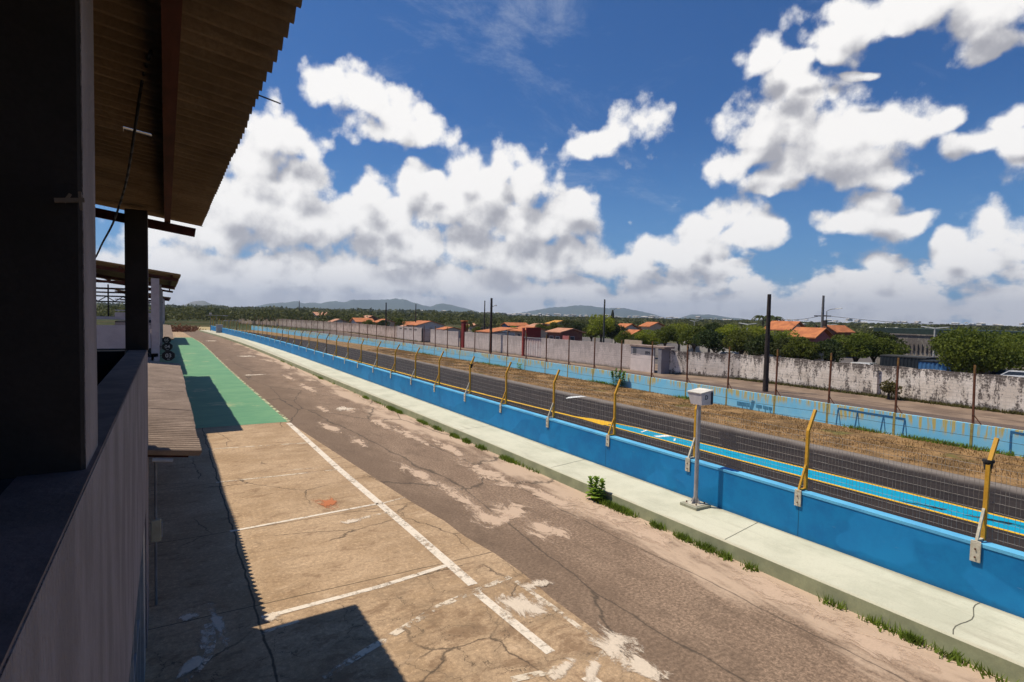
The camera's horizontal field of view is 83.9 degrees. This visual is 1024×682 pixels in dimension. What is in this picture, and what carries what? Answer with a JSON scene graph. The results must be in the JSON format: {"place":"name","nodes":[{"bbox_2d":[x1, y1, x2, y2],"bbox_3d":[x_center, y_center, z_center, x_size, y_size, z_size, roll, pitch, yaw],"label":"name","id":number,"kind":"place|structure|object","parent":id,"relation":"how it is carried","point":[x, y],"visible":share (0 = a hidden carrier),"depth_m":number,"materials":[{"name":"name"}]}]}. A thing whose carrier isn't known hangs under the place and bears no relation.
{"place":"outdoors","nodes":[
{"label":"outdoors","id":0,"kind":"place"},
{"bbox_2d":[184,301,219,305],"bbox_3d":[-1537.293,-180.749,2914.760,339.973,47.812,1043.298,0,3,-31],"label":"hills","id":1,"kind":"structure","parent":0,"point":[194,303],"depth_m":2742.49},
{"bbox_2d":[256,298,477,311],"bbox_3d":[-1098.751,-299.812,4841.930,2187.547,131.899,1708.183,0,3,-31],"label":"mountains","id":2,"kind":"structure","parent":0,"point":[394,304],"depth_m":4558.16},
{"bbox_2d":[145,331,656,681],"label":"concrete apron","id":3,"kind":"object","parent":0,"point":[243,581],"visible":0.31,"depth_m":10.39,"materials":[{"name":"concrete"}]},
{"bbox_2d":[96,260,180,361],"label":"pit building","id":4,"kind":"structure","parent":3,"relation":"on","point":[110,337],"depth_m":23.56,"materials":[{"name":"grey paint"}]},
{"bbox_2d":[160,351,174,360],"bbox_3d":[-15.116,0.643,24.842,0.707,0.425,0.038,0,3,-31],"label":"number sign","id":5,"kind":"object","parent":4,"relation":"attached to","point":[168,355],"visible":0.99,"depth_m":24.89,"materials":[{"name":"black plastic"}]},
{"bbox_2d":[163,324,173,339],"bbox_3d":[-36.842,0.056,59.980,1.799,2.885,40.600,0,3,-31],"label":"corrugated canopy","id":6,"kind":"object","parent":4,"relation":"attached to","point":[167,330],"visible":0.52,"depth_m":54.04,"materials":[{"name":"metal"}]},
{"bbox_2d":[115,290,170,343],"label":"pit building","id":7,"kind":"structure","parent":3,"relation":"on","point":[119,314],"depth_m":76.73,"materials":[{"name":"grey paint"}]},
{"bbox_2d":[0,0,301,681],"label":"pit building","id":8,"kind":"structure","parent":3,"relation":"on","point":[74,549],"depth_m":2.37,"materials":[{"name":"grey paint"}]},
{"bbox_2d":[54,192,84,209],"bbox_3d":[-1.723,-0.549,2.218,0.096,0.071,0.016,0,3,-31],"label":"wooden peg","id":9,"kind":"object","parent":8,"relation":"attached to","point":[80,200],"visible":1,"depth_m":2.22,"materials":[{"name":"brown wood"}]},
{"bbox_2d":[96,49,152,257],"bbox_3d":[-3.911,-1.316,5.574,0.181,1.216,5.480,-1,3,-41],"label":"hanging cable","id":10,"kind":"object","parent":8,"relation":"hanging from","point":[134,132],"visible":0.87,"depth_m":4.18,"materials":[{"name":"black plastic"}]},
{"bbox_2d":[131,575,140,681],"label":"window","id":11,"kind":"structure","parent":8,"relation":"in","point":[136,647],"depth_m":6.92,"materials":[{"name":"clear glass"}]},
{"bbox_2d":[154,457,156,604],"bbox_3d":[-5.881,3.108,9.460,0.105,2.584,0.041,0,3,-31],"label":"drain pipe","id":12,"kind":"object","parent":8,"relation":"attached to","point":[155,517],"visible":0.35,"depth_m":9.43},
{"bbox_2d":[151,518,162,541],"bbox_3d":[-5.886,3.131,9.438,0.165,0.360,0.095,0,3,-31],"label":"junction box","id":13,"kind":"object","parent":12,"relation":"attached to","point":[156,529],"visible":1,"depth_m":9.40,"materials":[{"name":"metal"}]},
{"bbox_2d":[148,361,201,461],"bbox_3d":[-10.268,2.599,16.174,1.792,2.905,17.198,0,3,-31],"label":"corrugated canopy","id":14,"kind":"object","parent":8,"relation":"attached to","point":[171,429],"visible":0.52,"depth_m":11.95,"materials":[{"name":"metal"}]},
{"bbox_2d":[160,337,287,427],"bbox_3d":[-34.616,1.520,60.420,5.849,0.001,85.100,0,3,-31],"label":"green floor paint","id":15,"kind":"object","parent":3,"relation":"on","point":[219,394],"visible":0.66,"depth_m":33.85,"materials":[{"name":"paint"}]},
{"bbox_2d":[193,338,289,420],"bbox_3d":[-32.338,1.504,61.804,0.510,0.001,85.107,0,3,-32],"label":"green floor edge line","id":16,"kind":"object","parent":15,"relation":"on","point":[249,386],"visible":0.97,"depth_m":35.63,"materials":[{"name":"paint"}]},
{"bbox_2d":[316,498,336,507],"bbox_3d":[-4.800,4.210,14.834,1.080,0.001,1.500,0,3,-31],"label":"red stain","id":17,"kind":"object","parent":3,"relation":"on","point":[331,502],"visible":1,"depth_m":14.85,"materials":[{"name":"paint"}]},
{"bbox_2d":[197,443,613,681],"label":"faded bay lines","id":18,"kind":"object","parent":3,"relation":"on","point":[396,632],"visible":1,"depth_m":8.89,"materials":[{"name":"white paint"}]},
{"bbox_2d":[230,423,601,681],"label":"bay marking lines","id":19,"kind":"object","parent":3,"relation":"on","point":[523,630],"visible":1,"depth_m":11.11,"materials":[{"name":"white paint"}]},
{"bbox_2d":[97,317,869,356],"bbox_3d":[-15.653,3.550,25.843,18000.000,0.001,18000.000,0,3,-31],"label":"ground","id":20,"kind":"structure","parent":0,"point":[203,323],"depth_m":184.48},
{"bbox_2d":[172,326,197,331],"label":"dry bush","id":21,"kind":"object","parent":20,"relation":"on","point":[178,329],"visible":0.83,"depth_m":121.21,"materials":[{"name":"plant"}]},
{"bbox_2d":[238,318,396,337],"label":"plaster wall","id":22,"kind":"structure","parent":20,"relation":"on","point":[386,331],"depth_m":146.14,"materials":[{"name":"paint"}]},
{"bbox_2d":[349,318,374,323],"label":"house","id":23,"kind":"structure","parent":20,"relation":"on","point":[356,320],"depth_m":145.11,"materials":[{"name":"orange tile"}]},
{"bbox_2d":[397,326,422,340],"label":"plaster wall","id":24,"kind":"structure","parent":20,"relation":"on","point":[418,333],"depth_m":103.90,"materials":[{"name":"paint"}]},
{"bbox_2d":[421,329,429,341],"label":"return wall","id":25,"kind":"structure","parent":20,"relation":"on","point":[426,335],"depth_m":99.31,"materials":[{"name":"concrete"}]},
{"bbox_2d":[406,320,445,328],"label":"house","id":26,"kind":"structure","parent":20,"relation":"on","point":[427,324],"depth_m":156.41,"materials":[{"name":"orange tile"}]},
{"bbox_2d":[430,329,458,346],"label":"block wall","id":27,"kind":"structure","parent":20,"relation":"on","point":[453,338],"depth_m":90.83,"materials":[{"name":"concrete"}]},
{"bbox_2d":[464,332,521,355],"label":"block wall","id":28,"kind":"structure","parent":20,"relation":"on","point":[514,345],"depth_m":76.75,"materials":[{"name":"concrete"}]},
{"bbox_2d":[489,298,496,352],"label":"utility pole","id":29,"kind":"object","parent":20,"relation":"on","point":[491,304],"visible":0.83,"depth_m":75.38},
{"bbox_2d":[476,327,517,335],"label":"house","id":30,"kind":"structure","parent":20,"relation":"on","point":[497,330],"depth_m":109.62,"materials":[{"name":"orange tile"}]},
{"bbox_2d":[500,322,528,331],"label":"house","id":31,"kind":"structure","parent":20,"relation":"on","point":[508,324],"depth_m":147.81,"materials":[{"name":"orange tile"}]},
{"bbox_2d":[507,326,547,337],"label":"house","id":32,"kind":"structure","parent":20,"relation":"on","point":[518,332],"depth_m":116.63,"materials":[{"name":"orange tile"}]},
{"bbox_2d":[546,321,562,329],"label":"bushy tree","id":33,"kind":"object","parent":20,"relation":"on","point":[552,325],"visible":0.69,"depth_m":119.42,"materials":[{"name":"green plant"}]},
{"bbox_2d":[96,302,1023,334],"bbox_3d":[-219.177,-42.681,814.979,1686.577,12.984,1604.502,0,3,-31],"label":"distant woodland","id":34,"kind":"object","parent":20,"relation":"on","point":[197,312],"visible":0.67,"depth_m":257.64,"materials":[{"name":"plant"}]},
{"bbox_2d":[545,328,585,340],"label":"house","id":35,"kind":"structure","parent":20,"relation":"on","point":[560,333],"depth_m":85.70,"materials":[{"name":"tile"}]},
{"bbox_2d":[560,320,574,327],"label":"bushy tree","id":36,"kind":"object","parent":20,"relation":"on","point":[566,323],"visible":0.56,"depth_m":129.42,"materials":[{"name":"green plant"}]},
{"bbox_2d":[568,322,586,330],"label":"bushy tree","id":37,"kind":"object","parent":20,"relation":"on","point":[578,326],"visible":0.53,"depth_m":102.22,"materials":[{"name":"green plant"}]},
{"bbox_2d":[541,338,630,368],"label":"block wall","id":38,"kind":"structure","parent":20,"relation":"on","point":[602,350],"depth_m":60.41,"materials":[{"name":"concrete"}]},
{"bbox_2d":[582,324,598,341],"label":"bushy tree","id":39,"kind":"object","parent":20,"relation":"on","point":[591,336],"visible":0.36,"depth_m":96.71,"materials":[{"name":"green plant"}]},
{"bbox_2d":[586,314,615,341],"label":"bushy tree","id":40,"kind":"object","parent":20,"relation":"on","point":[596,326],"visible":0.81,"depth_m":91.10,"materials":[{"name":"green plant"}]},
{"bbox_2d":[200,330,1023,681],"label":"walkway kerb","id":41,"kind":"structure","parent":20,"relation":"on","point":[996,664],"depth_m":11.04,"materials":[{"name":"concrete"}]},
{"bbox_2d":[602,324,627,342],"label":"bushy tree","id":42,"kind":"object","parent":20,"relation":"on","point":[613,334],"visible":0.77,"depth_m":90.98,"materials":[{"name":"green plant"}]},
{"bbox_2d":[211,326,1023,617],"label":"pit wall","id":43,"kind":"structure","parent":20,"relation":"on","point":[936,557],"depth_m":12.95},
{"bbox_2d":[211,318,1023,562],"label":"wire fence","id":44,"kind":"object","parent":43,"relation":"attached to","point":[976,543],"visible":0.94,"depth_m":13.57,"materials":[{"name":"metal"}]},
{"bbox_2d":[613,330,636,342],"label":"bushy tree","id":45,"kind":"object","parent":20,"relation":"on","point":[621,335],"visible":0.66,"depth_m":74.80,"materials":[{"name":"green plant"}]},
{"bbox_2d":[612,323,642,343],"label":"house","id":46,"kind":"structure","parent":20,"relation":"on","point":[630,326],"depth_m":95.00,"materials":[{"name":"orange tile"}]},
{"bbox_2d":[251,326,1023,456],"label":"perimeter wall","id":47,"kind":"structure","parent":20,"relation":"on","point":[983,432],"depth_m":30.39,"materials":[{"name":"blue paint"}]},
{"bbox_2d":[258,316,1023,445],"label":"perimeter fence","id":48,"kind":"object","parent":47,"relation":"on","point":[896,397],"visible":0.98,"depth_m":33.31,"materials":[{"name":"metal"}]},
{"bbox_2d":[633,329,661,345],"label":"bushy tree","id":49,"kind":"object","parent":20,"relation":"on","point":[645,337],"visible":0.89,"depth_m":71.49,"materials":[{"name":"green plant"}]},
{"bbox_2d":[638,322,664,343],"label":"house","id":50,"kind":"structure","parent":20,"relation":"on","point":[651,325],"depth_m":114.17,"materials":[{"name":"orange tile"}]},
{"bbox_2d":[630,344,674,373],"bbox_3d":[13.084,1.708,53.507,1.350,2.560,4.450,0,3,-31],"label":"guard hut","id":51,"kind":"object","parent":20,"relation":"on","point":[638,353],"visible":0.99,"depth_m":52.96,"materials":[{"name":"paint"}]},
{"bbox_2d":[652,324,680,345],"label":"bushy tree","id":52,"kind":"object","parent":20,"relation":"on","point":[665,334],"visible":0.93,"depth_m":76.54,"materials":[{"name":"green plant"}]},
{"bbox_2d":[669,322,691,350],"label":"bushy tree","id":53,"kind":"object","parent":20,"relation":"on","point":[681,329],"visible":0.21,"depth_m":80.06,"materials":[{"name":"green plant"}]},
{"bbox_2d":[677,326,706,351],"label":"bushy tree","id":54,"kind":"object","parent":20,"relation":"on","point":[688,335],"visible":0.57,"depth_m":68.78,"materials":[{"name":"green plant"}]},
{"bbox_2d":[691,329,730,352],"bbox_3d":[22.397,0.701,63.269,5.409,4.094,3.752,0,3,-21],"label":"bushy tree","id":55,"kind":"object","parent":20,"relation":"on","point":[710,339],"visible":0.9,"depth_m":62.80,"materials":[{"name":"green plant"}]},
{"bbox_2d":[700,323,722,351],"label":"bushy tree","id":56,"kind":"object","parent":20,"relation":"on","point":[713,326],"visible":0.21,"depth_m":73.56,"materials":[{"name":"green plant"}]},
{"bbox_2d":[716,323,739,342],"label":"bushy tree","id":57,"kind":"object","parent":20,"relation":"on","point":[725,330],"visible":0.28,"depth_m":70.45,"materials":[{"name":"green plant"}]},
{"bbox_2d":[721,329,754,354],"bbox_3d":[24.261,0.779,60.605,3.520,4.250,3.771,1,3,-14],"label":"bushy tree","id":58,"kind":"object","parent":20,"relation":"on","point":[737,341],"visible":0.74,"depth_m":59.88,"materials":[{"name":"green plant"}]},
{"bbox_2d":[741,325,770,347],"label":"bushy tree","id":59,"kind":"object","parent":20,"relation":"on","point":[757,331],"visible":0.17,"depth_m":67.60,"materials":[{"name":"green plant"}]},
{"bbox_2d":[743,333,775,355],"bbox_3d":[24.459,1.127,56.326,4.470,3.950,3.100,-1,4,-44],"label":"bushy tree","id":60,"kind":"object","parent":20,"relation":"on","point":[756,344],"visible":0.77,"depth_m":55.49,"materials":[{"name":"green plant"}]},
{"bbox_2d":[762,294,770,391],"bbox_3d":[18.044,0.196,40.253,0.400,6.987,0.380,0,3,-31],"label":"utility pole","id":61,"kind":"object","parent":20,"relation":"on","point":[766,359],"visible":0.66,"depth_m":40.14,"materials":[{"name":"wood"}]},
{"bbox_2d":[769,332,790,356],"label":"bushy tree","id":62,"kind":"object","parent":20,"relation":"on","point":[782,335],"visible":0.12,"depth_m":56.01,"materials":[{"name":"green plant"}]},
{"bbox_2d":[765,321,804,335],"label":"house","id":63,"kind":"structure","parent":20,"relation":"on","point":[781,326],"depth_m":80.72,"materials":[{"name":"orange tile"}]},
{"bbox_2d":[770,329,800,338],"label":"bushy tree","id":64,"kind":"object","parent":20,"relation":"on","point":[786,331],"visible":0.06,"depth_m":59.04,"materials":[{"name":"green plant"}]},
{"bbox_2d":[764,337,809,359],"bbox_3d":[26.186,1.426,53.587,4.834,3.662,3.353,3,3,39],"label":"bushy tree","id":65,"kind":"object","parent":20,"relation":"on","point":[777,343],"visible":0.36,"depth_m":53.63,"materials":[{"name":"green plant"}]},
{"bbox_2d":[782,335,820,359],"bbox_3d":[26.457,1.379,52.259,3.338,3.883,3.116,-1,4,-44],"label":"bushy tree","id":66,"kind":"object","parent":20,"relation":"on","point":[797,344],"visible":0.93,"depth_m":51.77,"materials":[{"name":"green plant"}]},
{"bbox_2d":[790,327,833,360],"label":"house","id":67,"kind":"structure","parent":20,"relation":"on","point":[814,334],"depth_m":61.08,"materials":[{"name":"orange tile"}]},
{"bbox_2d":[814,295,830,327],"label":"utility pole","id":68,"kind":"object","parent":20,"relation":"on","point":[823,321],"visible":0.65,"depth_m":66.85,"materials":[{"name":"concrete"}]},
{"bbox_2d":[782,315,997,325],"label":"overhead wires","id":69,"kind":"object","parent":68,"relation":"attached to","point":[912,323],"visible":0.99,"depth_m":58.80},
{"bbox_2d":[813,341,844,362],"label":"bushy tree","id":70,"kind":"object","parent":20,"relation":"on","point":[828,348],"visible":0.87,"depth_m":51.72,"materials":[{"name":"green plant"}]},
{"bbox_2d":[821,339,848,360],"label":"bushy tree","id":71,"kind":"object","parent":20,"relation":"on","point":[833,341],"visible":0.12,"depth_m":53.89,"materials":[{"name":"green plant"}]},
{"bbox_2d":[824,325,855,356],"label":"house","id":72,"kind":"structure","parent":20,"relation":"on","point":[838,329],"depth_m":82.62,"materials":[{"name":"tile"}]},
{"bbox_2d":[669,350,1023,413],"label":"block wall","id":73,"kind":"structure","parent":20,"relation":"on","point":[1003,387],"depth_m":39.81,"materials":[{"name":"concrete"}]},
{"bbox_2d":[831,331,884,361],"bbox_3d":[33.040,1.201,54.177,4.266,4.376,3.983,0,3,-22],"label":"bushy tree","id":74,"kind":"object","parent":20,"relation":"on","point":[860,345],"visible":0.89,"depth_m":53.20,"materials":[{"name":"green plant"}]},
{"bbox_2d":[867,330,907,362],"bbox_3d":[35.883,1.150,56.273,5.239,4.432,3.634,3,3,26],"label":"bushy tree","id":75,"kind":"object","parent":20,"relation":"on","point":[883,335],"visible":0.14,"depth_m":55.24,"materials":[{"name":"green plant"}]},
{"bbox_2d":[870,336,911,357],"bbox_3d":[35.039,1.488,53.678,3.711,3.916,3.464,1,3,3],"label":"bushy tree","id":76,"kind":"object","parent":20,"relation":"on","point":[890,347],"visible":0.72,"depth_m":52.79,"materials":[{"name":"green plant"}]},
{"bbox_2d":[879,378,902,398],"bbox_3d":[25.035,3.201,37.691,1.230,1.543,1.349,0,3,-31],"label":"bush","id":77,"kind":"object","parent":20,"relation":"on","point":[886,388],"visible":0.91,"depth_m":37.56,"materials":[{"name":"green plant"}]},
{"bbox_2d":[873,328,1023,364],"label":"ribbed building","id":78,"kind":"structure","parent":20,"relation":"on","point":[916,339],"depth_m":64.13,"materials":[{"name":"concrete"}]},
{"bbox_2d":[926,326,1023,373],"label":"broad tree","id":79,"kind":"object","parent":20,"relation":"on","point":[983,352],"visible":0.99,"depth_m":40.43,"materials":[{"name":"green plant"}]},
{"bbox_2d":[978,330,1023,370],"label":"broad tree","id":80,"kind":"object","parent":20,"relation":"on","point":[1005,335],"visible":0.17,"depth_m":48.19,"materials":[{"name":"green plant"}]},
{"bbox_2d":[521,327,540,355],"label":"gate pillar","id":81,"kind":"structure","parent":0,"point":[533,332],"depth_m":70.74,"materials":[{"name":"red paint"}]},
{"bbox_2d":[525,337,540,356],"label":"sliding gate","id":82,"kind":"structure","parent":81,"relation":"attached to","point":[534,348],"depth_m":68.93,"materials":[{"name":"metal"}]},
{"bbox_2d":[95,0,1023,326],"label":"sky","id":83,"kind":"structure","parent":0,"point":[663,158],"materials":[{"name":"blue"}]},
{"bbox_2d":[521,305,660,317],"bbox_3d":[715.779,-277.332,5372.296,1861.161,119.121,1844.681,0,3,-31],"label":"mountains","id":84,"kind":"structure","parent":0,"point":[583,310],"depth_m":5030.80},
{"bbox_2d":[183,330,1008,681],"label":"pit lane","id":85,"kind":"structure","parent":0,"point":[681,610],"depth_m":11.36,"materials":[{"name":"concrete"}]},
{"bbox_2d":[177,340,667,681],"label":"cement patches","id":86,"kind":"object","parent":85,"relation":"on","point":[643,667],"visible":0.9,"depth_m":8.64,"materials":[{"name":"concrete"}]},
{"bbox_2d":[283,374,940,671],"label":"sand patches","id":87,"kind":"object","parent":85,"relation":"on","point":[870,644],"visible":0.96,"depth_m":13.80,"materials":[{"name":"sand"}]},
{"bbox_2d":[585,476,606,498],"bbox_3d":[2.312,4.008,15.519,0.462,0.707,0.691,0,3,-31],"label":"broadleaf weed","id":88,"kind":"object","parent":87,"relation":"on","point":[596,492],"visible":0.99,"depth_m":15.47,"materials":[{"name":"green plant"}]},
{"bbox_2d":[280,360,1019,681],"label":"kerb weeds","id":89,"kind":"object","parent":85,"relation":"on","point":[910,638],"visible":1,"depth_m":11.61,"materials":[{"name":"green plant"}]},
{"bbox_2d":[201,330,1023,666],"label":"walkway","id":90,"kind":"structure","parent":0,"point":[993,630],"depth_m":11.97,"materials":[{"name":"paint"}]},
{"bbox_2d":[307,363,979,633],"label":"walkway joints","id":91,"kind":"object","parent":90,"relation":"on","point":[757,522],"visible":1,"depth_m":9.52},
{"bbox_2d":[680,388,713,510],"bbox_3d":[4.676,2.688,14.322,0.605,2.950,0.565,0,3,-31],"label":"signal box","id":92,"kind":"object","parent":90,"relation":"on","point":[699,397],"visible":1,"depth_m":14.24,"materials":[{"name":"metal"}]},
{"bbox_2d":[237,330,1023,551],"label":"race track","id":93,"kind":"structure","parent":0,"point":[749,447],"depth_m":21.69,"materials":[{"name":"asphalt"}]},
{"bbox_2d":[330,354,1023,535],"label":"yellow track lines","id":94,"kind":"object","parent":93,"relation":"on","point":[601,422],"visible":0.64,"depth_m":19.54,"materials":[{"name":"paint"}]},
{"bbox_2d":[610,424,1023,533],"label":"cyan track band","id":95,"kind":"object","parent":93,"relation":"on","point":[870,487],"visible":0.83,"depth_m":17.34,"materials":[{"name":"paint"}]},
{"bbox_2d":[903,501,1019,525],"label":"tyre marks","id":96,"kind":"object","parent":93,"relation":"on","point":[971,516],"visible":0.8,"depth_m":14.77,"materials":[{"name":"rubber"}]},
{"bbox_2d":[240,330,1023,487],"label":"dry grass verge","id":97,"kind":"structure","parent":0,"point":[1013,481],"depth_m":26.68,"materials":[{"name":"plant"}]},
{"bbox_2d":[610,368,625,386],"bbox_3d":[7.661,2.643,41.212,0.696,1.363,1.568,0,3,-31],"label":"broadleaf bush","id":98,"kind":"object","parent":97,"relation":"on","point":[619,376],"visible":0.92,"depth_m":41.18,"materials":[{"name":"green plant"}]},
{"bbox_2d":[406,350,1023,457],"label":"wall weeds","id":99,"kind":"object","parent":97,"relation":"on","point":[923,439],"depth_m":24.36,"materials":[{"name":"green plant"}]},
{"bbox_2d":[307,331,1023,429],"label":"service road","id":100,"kind":"structure","parent":0,"point":[838,402],"depth_m":39.53,"materials":[{"name":"asphalt"}]},
{"bbox_2d":[459,332,876,363],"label":"street","id":101,"kind":"structure","parent":0,"point":[845,360],"depth_m":92.62,"materials":[{"name":"asphalt"}]},
{"bbox_2d":[681,340,728,352],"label":"garden wall","id":102,"kind":"structure","parent":101,"relation":"on","point":[700,349],"depth_m":80.31,"materials":[{"name":"concrete"}]},
{"bbox_2d":[880,354,938,368],"bbox_3d":[35.135,2.367,50.468,2.500,2.084,3.660,0,3,-31],"label":"shipping container","id":103,"kind":"object","parent":101,"relation":"on","point":[910,361],"visible":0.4,"depth_m":49.83,"materials":[{"name":"metal"}]},
{"bbox_2d":[918,360,963,371],"bbox_3d":[33.830,2.601,44.907,2.500,2.059,2.260,0,3,-31],"label":"shipping container","id":104,"kind":"object","parent":101,"relation":"on","point":[928,364],"visible":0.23,"depth_m":44.35,"materials":[{"name":"metal"}]},
{"bbox_2d":[1000,370,1023,376],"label":"parked car","id":105,"kind":"object","parent":101,"relation":"on","point":[1017,373],"visible":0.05,"depth_m":45.85,"materials":[{"name":"paint"}]},
{"bbox_2d":[337,331,1023,426],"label":"road shoulder","id":106,"kind":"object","parent":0,"point":[939,409],"visible":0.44,"depth_m":38.00},
{"bbox_2d":[460,320,468,347],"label":"gate pillar","id":107,"kind":"structure","parent":106,"relation":"on","point":[463,326],"depth_m":84.92,"materials":[{"name":"red paint"}]},
{"bbox_2d":[348,332,1023,414],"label":"wall foot scrub","id":108,"kind":"object","parent":106,"relation":"on","point":[907,399],"depth_m":38.48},
{"bbox_2d":[681,314,728,317],"bbox_3d":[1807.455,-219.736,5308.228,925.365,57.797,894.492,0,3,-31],"label":"mountains","id":109,"kind":"structure","parent":0,"point":[705,315],"depth_m":5166.37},
{"bbox_2d":[679,317,745,319],"bbox_3d":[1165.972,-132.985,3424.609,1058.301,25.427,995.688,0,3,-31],"label":"hills","id":110,"kind":"structure","parent":0,"point":[713,318],"depth_m":3194.44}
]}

